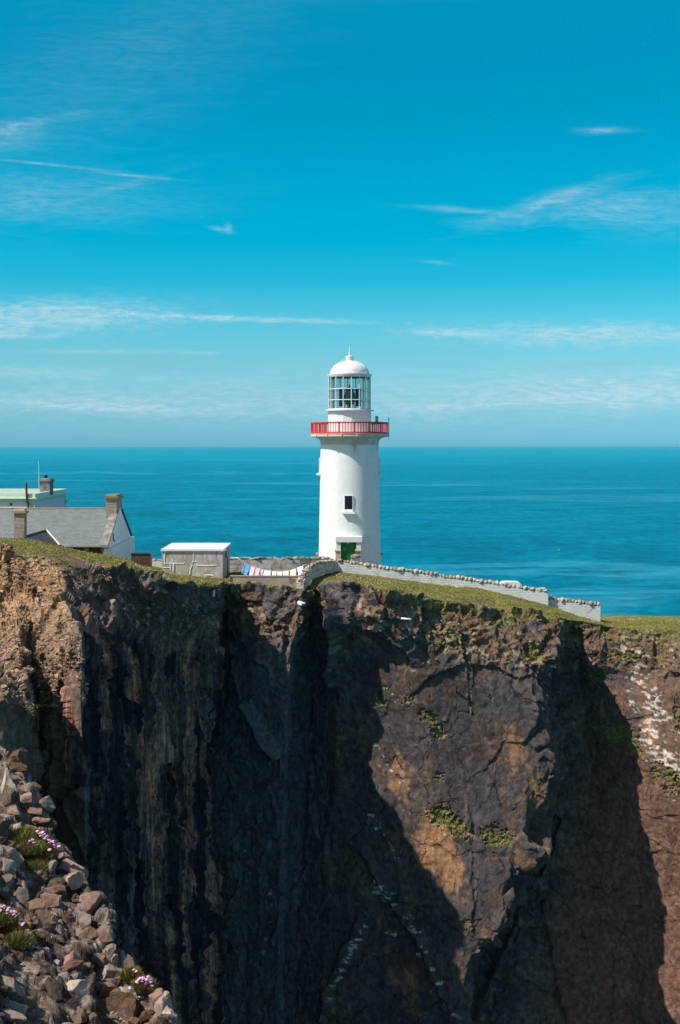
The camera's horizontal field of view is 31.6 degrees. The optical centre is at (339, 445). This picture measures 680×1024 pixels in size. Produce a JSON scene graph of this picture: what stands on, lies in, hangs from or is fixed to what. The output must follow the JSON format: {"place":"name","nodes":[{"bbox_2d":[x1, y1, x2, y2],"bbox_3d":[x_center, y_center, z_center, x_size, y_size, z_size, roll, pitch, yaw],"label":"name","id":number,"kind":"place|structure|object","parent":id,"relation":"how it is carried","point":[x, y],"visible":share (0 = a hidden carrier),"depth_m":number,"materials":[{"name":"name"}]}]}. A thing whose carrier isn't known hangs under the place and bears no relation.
{"place":"outdoors","nodes":[
{"label":"outdoors","id":0,"kind":"place"},
{"bbox_2d":[0,746,169,1023],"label":"bank","id":1,"kind":"structure","parent":0,"point":[47,1009],"depth_m":10.53,"materials":[{"name":"grey stone"}]},
{"bbox_2d":[1,886,8,891],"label":"rock","id":2,"kind":"object","parent":1,"relation":"on","point":[6,888],"visible":0.51,"depth_m":11.02,"materials":[{"name":"stone"}]},
{"bbox_2d":[0,820,12,835],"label":"rock","id":3,"kind":"object","parent":1,"relation":"on","point":[4,824],"visible":1,"depth_m":11.98,"materials":[{"name":"grey stone"}]},
{"bbox_2d":[1,874,12,882],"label":"rock","id":4,"kind":"object","parent":1,"relation":"on","point":[5,878],"visible":0.98,"depth_m":11.16,"materials":[{"name":"brown stone"}]},
{"bbox_2d":[1,857,15,877],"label":"rock","id":5,"kind":"object","parent":1,"relation":"on","point":[9,866],"visible":0.92,"depth_m":11.29,"materials":[{"name":"stone"}]},
{"bbox_2d":[1,767,15,792],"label":"rock","id":6,"kind":"object","parent":1,"relation":"on","point":[7,782],"visible":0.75,"depth_m":12.73,"materials":[{"name":"stone"}]},
{"bbox_2d":[1,975,17,999],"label":"rock","id":7,"kind":"object","parent":1,"relation":"on","point":[11,983],"visible":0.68,"depth_m":9.19,"materials":[{"name":"stone"}]},
{"bbox_2d":[0,844,23,868],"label":"rock","id":8,"kind":"object","parent":1,"relation":"on","point":[17,857],"visible":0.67,"depth_m":11.55,"materials":[{"name":"stone"}]},
{"bbox_2d":[6,804,20,817],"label":"rock","id":9,"kind":"object","parent":1,"relation":"on","point":[11,809],"visible":0.97,"depth_m":12.41,"materials":[{"name":"beige stone"}]},
{"bbox_2d":[3,1008,26,1023],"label":"rock","id":10,"kind":"object","parent":1,"relation":"on","point":[16,1017],"visible":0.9,"depth_m":8.59,"materials":[{"name":"stone"}]},
{"bbox_2d":[9,755,21,763],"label":"rock","id":11,"kind":"object","parent":1,"relation":"on","point":[13,758],"visible":0.73,"depth_m":13.34,"materials":[{"name":"brown stone"}]},
{"bbox_2d":[13,822,20,830],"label":"rock","id":12,"kind":"object","parent":1,"relation":"on","point":[18,825],"visible":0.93,"depth_m":12.16,"materials":[{"name":"stone"}]},
{"bbox_2d":[0,904,35,950],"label":"thrift clump","id":13,"kind":"object","parent":1,"relation":"on","point":[15,931],"visible":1,"depth_m":10.21,"materials":[{"name":"green plant"}]},
{"bbox_2d":[8,1000,28,1015],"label":"rock","id":14,"kind":"object","parent":1,"relation":"on","point":[17,1007],"visible":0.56,"depth_m":9.04,"materials":[{"name":"stone"}]},
{"bbox_2d":[17,989,22,997],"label":"rock","id":15,"kind":"object","parent":1,"relation":"on","point":[19,993],"visible":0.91,"depth_m":9.26,"materials":[{"name":"stone"}]},
{"bbox_2d":[14,887,28,900],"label":"rock","id":16,"kind":"object","parent":1,"relation":"on","point":[21,893],"visible":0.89,"depth_m":11.09,"materials":[{"name":"grey stone"}]},
{"bbox_2d":[20,872,26,880],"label":"rock","id":17,"kind":"object","parent":1,"relation":"on","point":[23,877],"visible":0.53,"depth_m":11.51,"materials":[{"name":"grey stone"}]},
{"bbox_2d":[19,792,31,803],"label":"rock","id":18,"kind":"object","parent":1,"relation":"on","point":[24,798],"visible":1,"depth_m":12.60,"materials":[{"name":"beige stone"}]},
{"bbox_2d":[24,916,38,926],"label":"rock","id":19,"kind":"object","parent":1,"relation":"on","point":[34,921],"visible":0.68,"depth_m":10.69,"materials":[{"name":"brown stone"}]},
{"bbox_2d":[8,825,59,872],"bbox_3d":[-3.091,4.050,12.026,0.482,0.480,0.703,0,0,-41],"label":"thrift clump","id":20,"kind":"object","parent":1,"relation":"on","point":[33,850],"visible":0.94,"depth_m":11.93,"materials":[{"name":"green plant"}]},
{"bbox_2d":[28,806,42,814],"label":"rock","id":21,"kind":"object","parent":1,"relation":"on","point":[33,810],"visible":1,"depth_m":12.61,"materials":[{"name":"beige stone"}]},
{"bbox_2d":[32,969,38,975],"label":"rock","id":22,"kind":"object","parent":1,"relation":"on","point":[35,971],"visible":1,"depth_m":9.80,"materials":[{"name":"stone"}]},
{"bbox_2d":[31,929,42,940],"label":"rock","id":23,"kind":"object","parent":1,"relation":"on","point":[37,935],"visible":0.49,"depth_m":10.47,"materials":[{"name":"brown stone"}]},
{"bbox_2d":[29,898,44,913],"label":"rock","id":24,"kind":"object","parent":1,"relation":"on","point":[36,904],"visible":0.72,"depth_m":10.98,"materials":[{"name":"brown stone"}]},
{"bbox_2d":[32,816,49,825],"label":"rock","id":25,"kind":"object","parent":1,"relation":"on","point":[41,820],"visible":1,"depth_m":12.56,"materials":[{"name":"beige stone"}]},
{"bbox_2d":[36,910,55,924],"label":"rock","id":26,"kind":"object","parent":1,"relation":"on","point":[44,915],"visible":0.7,"depth_m":10.88,"materials":[{"name":"brown stone"}]},
{"bbox_2d":[40,892,61,907],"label":"rock","id":27,"kind":"object","parent":1,"relation":"on","point":[51,900],"visible":0.69,"depth_m":11.24,"materials":[{"name":"brown stone"}]},
{"bbox_2d":[52,959,59,965],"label":"rock","id":28,"kind":"object","parent":1,"relation":"on","point":[56,962],"visible":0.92,"depth_m":10.16,"materials":[{"name":"stone"}]},
{"bbox_2d":[55,976,64,986],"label":"rock","id":29,"kind":"object","parent":1,"relation":"on","point":[59,979],"visible":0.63,"depth_m":9.84,"materials":[{"name":"grey stone"}]},
{"bbox_2d":[57,852,69,860],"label":"rock","id":30,"kind":"object","parent":1,"relation":"on","point":[62,856],"visible":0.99,"depth_m":12.16,"materials":[{"name":"beige stone"}]},
{"bbox_2d":[61,900,75,908],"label":"rock","id":31,"kind":"object","parent":1,"relation":"on","point":[68,904],"visible":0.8,"depth_m":11.40,"materials":[{"name":"grey stone"}]},
{"bbox_2d":[63,951,80,964],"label":"rock","id":32,"kind":"object","parent":1,"relation":"on","point":[72,955],"visible":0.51,"depth_m":10.28,"materials":[{"name":"brown stone"}]},
{"bbox_2d":[59,858,87,877],"bbox_3d":[-2.716,4.314,12.162,0.354,0.254,0.314,9,-5,16],"label":"rock","id":33,"kind":"object","parent":1,"relation":"on","point":[68,866],"visible":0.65,"depth_m":12.06,"materials":[{"name":"stone"}]},
{"bbox_2d":[65,871,83,889],"bbox_3d":[-2.620,4.261,11.751,0.150,0.148,0.189,-12,-2,22],"label":"rock","id":34,"kind":"object","parent":1,"relation":"on","point":[74,880],"visible":1,"depth_m":11.73,"materials":[{"name":"grey stone"}]},
{"bbox_2d":[67,979,87,998],"bbox_3d":[-2.159,4.456,9.815,0.193,0.164,0.121,0,0,-8],"label":"rock","id":35,"kind":"object","parent":1,"relation":"on","point":[77,988],"visible":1,"depth_m":9.81,"materials":[{"name":"stone"}]},
{"bbox_2d":[73,1008,87,1023],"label":"rock","id":36,"kind":"object","parent":1,"relation":"on","point":[81,1016],"visible":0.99,"depth_m":9.55,"materials":[{"name":"beige stone"}]},
{"bbox_2d":[77,910,90,928],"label":"rock","id":37,"kind":"object","parent":1,"relation":"on","point":[84,919],"visible":0.91,"depth_m":11.09,"materials":[{"name":"stone"}]},
{"bbox_2d":[77,926,98,940],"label":"rock","id":38,"kind":"object","parent":1,"relation":"on","point":[90,933],"visible":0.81,"depth_m":11.01,"materials":[{"name":"brown stone"}]},
{"bbox_2d":[84,962,92,970],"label":"rock","id":39,"kind":"object","parent":1,"relation":"on","point":[89,966],"visible":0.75,"depth_m":10.36,"materials":[{"name":"brown stone"}]},
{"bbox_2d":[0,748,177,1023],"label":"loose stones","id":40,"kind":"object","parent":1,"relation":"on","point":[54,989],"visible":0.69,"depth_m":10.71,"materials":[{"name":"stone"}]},
{"bbox_2d":[81,891,102,914],"bbox_3d":[-2.316,4.299,11.340,0.231,0.254,0.244,-9,7,13],"label":"rock","id":41,"kind":"object","parent":1,"relation":"on","point":[91,901],"visible":0.91,"depth_m":11.26,"materials":[{"name":"brown stone"}]},
{"bbox_2d":[93,954,108,967],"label":"rock","id":42,"kind":"object","parent":1,"relation":"on","point":[101,961],"visible":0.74,"depth_m":10.63,"materials":[{"name":"stone"}]},
{"bbox_2d":[97,925,113,943],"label":"rock","id":43,"kind":"object","parent":1,"relation":"on","point":[105,934],"visible":0.99,"depth_m":11.01,"materials":[{"name":"brown stone"}]},
{"bbox_2d":[97,980,118,996],"bbox_3d":[-1.984,4.671,10.329,0.238,0.134,0.147,0,0,-16],"label":"rock","id":44,"kind":"object","parent":1,"relation":"on","point":[106,988],"visible":0.84,"depth_m":10.26,"materials":[{"name":"brown stone"}]},
{"bbox_2d":[96,963,121,978],"bbox_3d":[-2.042,4.657,10.659,0.261,0.131,0.167,0,0,-38],"label":"rock","id":45,"kind":"object","parent":1,"relation":"on","point":[109,970],"visible":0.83,"depth_m":10.60,"materials":[{"name":"stone"}]},
{"bbox_2d":[106,988,126,1012],"bbox_3d":[-1.864,4.721,10.157,0.206,0.255,0.174,-13,-11,16],"label":"rock","id":46,"kind":"object","parent":1,"relation":"on","point":[116,998],"visible":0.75,"depth_m":10.11,"materials":[{"name":"brown stone"}]},
{"bbox_2d":[116,949,125,967],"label":"rock","id":47,"kind":"object","parent":1,"relation":"on","point":[121,955],"visible":0.29,"depth_m":11.04,"materials":[{"name":"grey stone"}]},
{"bbox_2d":[120,1007,126,1018],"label":"rock","id":48,"kind":"object","parent":1,"relation":"on","point":[123,1012],"visible":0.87,"depth_m":9.98,"materials":[{"name":"brown stone"}]},
{"bbox_2d":[124,954,133,967],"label":"rock","id":49,"kind":"object","parent":1,"relation":"on","point":[128,960],"visible":0.36,"depth_m":10.66,"materials":[{"name":"brown stone"}]},
{"bbox_2d":[118,963,156,999],"bbox_3d":[-1.735,4.616,10.290,0.325,0.439,0.611,0,0,-20],"label":"thrift clump","id":50,"kind":"object","parent":1,"relation":"on","point":[138,982],"visible":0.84,"depth_m":10.11,"materials":[{"name":"green plant"}]},
{"bbox_2d":[147,988,162,1006],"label":"rock","id":51,"kind":"object","parent":1,"relation":"on","point":[156,993],"visible":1,"depth_m":10.03,"materials":[{"name":"beige stone"}]},
{"bbox_2d":[154,991,171,1013],"bbox_3d":[-1.478,4.656,9.996,0.137,0.210,0.148,0,0,-38],"label":"rock","id":52,"kind":"object","parent":1,"relation":"on","point":[163,1001],"visible":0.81,"depth_m":9.96,"materials":[{"name":"stone"}]},
{"bbox_2d":[161,1006,176,1023],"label":"rock","id":53,"kind":"object","parent":1,"relation":"on","point":[169,1014],"visible":0.98,"depth_m":9.88,"materials":[{"name":"stone"}]},
{"bbox_2d":[0,538,679,1023],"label":"headland","id":54,"kind":"structure","parent":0,"point":[268,844],"depth_m":102.73,"materials":[{"name":"brown stone"}]},
{"bbox_2d":[0,461,68,507],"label":"flat roofed house","id":55,"kind":"structure","parent":54,"relation":"on","point":[46,495],"depth_m":145.28,"materials":[{"name":"white paint"}]},
{"bbox_2d":[0,494,134,559],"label":"slate roofed cottage","id":56,"kind":"structure","parent":54,"relation":"on","point":[106,530],"depth_m":113.31,"materials":[{"name":"stone"}]},
{"bbox_2d":[131,552,151,566],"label":"brown wall","id":57,"kind":"structure","parent":54,"relation":"on","point":[143,558],"depth_m":108.50,"materials":[{"name":"brick"}]},
{"bbox_2d":[152,559,161,567],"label":"block wall","id":58,"kind":"structure","parent":54,"relation":"on","point":[158,563],"depth_m":113.02,"materials":[{"name":"concrete"}]},
{"bbox_2d":[161,543,230,577],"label":"concrete hut","id":59,"kind":"object","parent":54,"relation":"on","point":[197,559],"visible":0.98,"depth_m":108.00,"materials":[{"name":"white paint"}]},
{"bbox_2d":[227,575,298,587],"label":"wall","id":60,"kind":"structure","parent":54,"relation":"on","point":[279,580],"depth_m":104.80,"materials":[{"name":"concrete"}]},
{"bbox_2d":[230,556,333,572],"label":"block wall","id":61,"kind":"structure","parent":54,"relation":"on","point":[286,563],"depth_m":116.70,"materials":[{"name":"concrete"}]},
{"bbox_2d":[296,559,337,588],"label":"stone wall","id":62,"kind":"structure","parent":54,"relation":"on","point":[307,575],"depth_m":110.37,"materials":[{"name":"white stone"}]},
{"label":"washing line","id":63,"kind":"object","parent":62,"relation":"attached to","visible":0},
{"bbox_2d":[242,563,249,574],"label":"towel","id":64,"kind":"object","parent":63,"relation":"hanging from","point":[246,567],"visible":0.94,"depth_m":106.84,"materials":[{"name":"fabric"}]},
{"bbox_2d":[249,566,254,574],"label":"garment","id":65,"kind":"object","parent":63,"relation":"hanging from","point":[252,569],"visible":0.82,"depth_m":106.92,"materials":[{"name":"fabric"}]},
{"bbox_2d":[263,570,270,574],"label":"bed sheet","id":66,"kind":"object","parent":63,"relation":"hanging from","point":[267,572],"visible":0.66,"depth_m":106.96,"materials":[{"name":"fabric"}]},
{"bbox_2d":[290,569,295,574],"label":"garment","id":67,"kind":"object","parent":63,"relation":"hanging from","point":[293,572],"visible":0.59,"depth_m":106.98,"materials":[{"name":"fabric"}]},
{"bbox_2d":[297,566,302,574],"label":"garment","id":68,"kind":"object","parent":63,"relation":"hanging from","point":[299,569],"visible":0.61,"depth_m":107.01,"materials":[{"name":"fabric"}]},
{"bbox_2d":[335,549,340,561],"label":"gate pillar","id":69,"kind":"structure","parent":54,"relation":"on","point":[337,554],"depth_m":120.65,"materials":[{"name":"stone"}]},
{"bbox_2d":[0,543,679,747],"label":"cliff rubble","id":70,"kind":"object","parent":54,"relation":"on","point":[20,647],"visible":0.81,"depth_m":78.90,"materials":[{"name":"brown stone"}]},
{"bbox_2d":[0,537,679,931],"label":"grass","id":71,"kind":"structure","parent":54,"relation":"on","point":[18,545],"depth_m":108.26,"materials":[{"name":"green plant"}]},
{"bbox_2d":[310,346,388,566],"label":"lighthouse","id":72,"kind":"object","parent":54,"relation":"on","point":[349,472],"visible":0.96,"depth_m":125.53,"materials":[{"name":"white paint"}]},
{"bbox_2d":[316,458,320,474],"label":"window","id":73,"kind":"structure","parent":72,"relation":"in","point":[318,473],"depth_m":127.53,"materials":[{"name":"white paint"}]},
{"bbox_2d":[342,495,354,513],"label":"window","id":74,"kind":"structure","parent":72,"relation":"in","point":[348,499],"depth_m":124.76,"materials":[{"name":"white paint"}]},
{"bbox_2d":[341,542,355,561],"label":"door","id":75,"kind":"structure","parent":72,"relation":"in","point":[347,550],"depth_m":124.45,"materials":[{"name":"green paint"}]},
{"bbox_2d":[350,554,360,562],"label":"stone step block","id":76,"kind":"structure","parent":54,"relation":"on","point":[354,557],"depth_m":119.15,"materials":[{"name":"stone"}]},
{"bbox_2d":[355,549,360,561],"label":"gate pillar","id":77,"kind":"structure","parent":54,"relation":"on","point":[358,551],"depth_m":120.65,"materials":[{"name":"stone"}]},
{"bbox_2d":[338,559,547,604],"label":"whitewashed wall","id":78,"kind":"structure","parent":54,"relation":"on","point":[539,594],"depth_m":116.92,"materials":[{"name":"paint"}]},
{"bbox_2d":[499,581,521,585],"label":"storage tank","id":79,"kind":"object","parent":54,"relation":"on","point":[515,582],"visible":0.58,"depth_m":120.59,"materials":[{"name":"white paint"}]},
{"bbox_2d":[548,595,599,621],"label":"whitewashed wall","id":80,"kind":"structure","parent":54,"relation":"on","point":[588,609],"depth_m":116.34,"materials":[{"name":"paint"}]},
{"bbox_2d":[0,446,679,615],"bbox_3d":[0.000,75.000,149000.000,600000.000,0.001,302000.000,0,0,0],"label":"sea","id":81,"kind":"structure","parent":0,"point":[605,520],"depth_m":1538.47,"materials":[{"name":"liquid"}]},
{"bbox_2d":[0,0,679,445],"label":"sky","id":82,"kind":"structure","parent":0,"point":[205,205],"materials":[{"name":"blue"}]}
]}

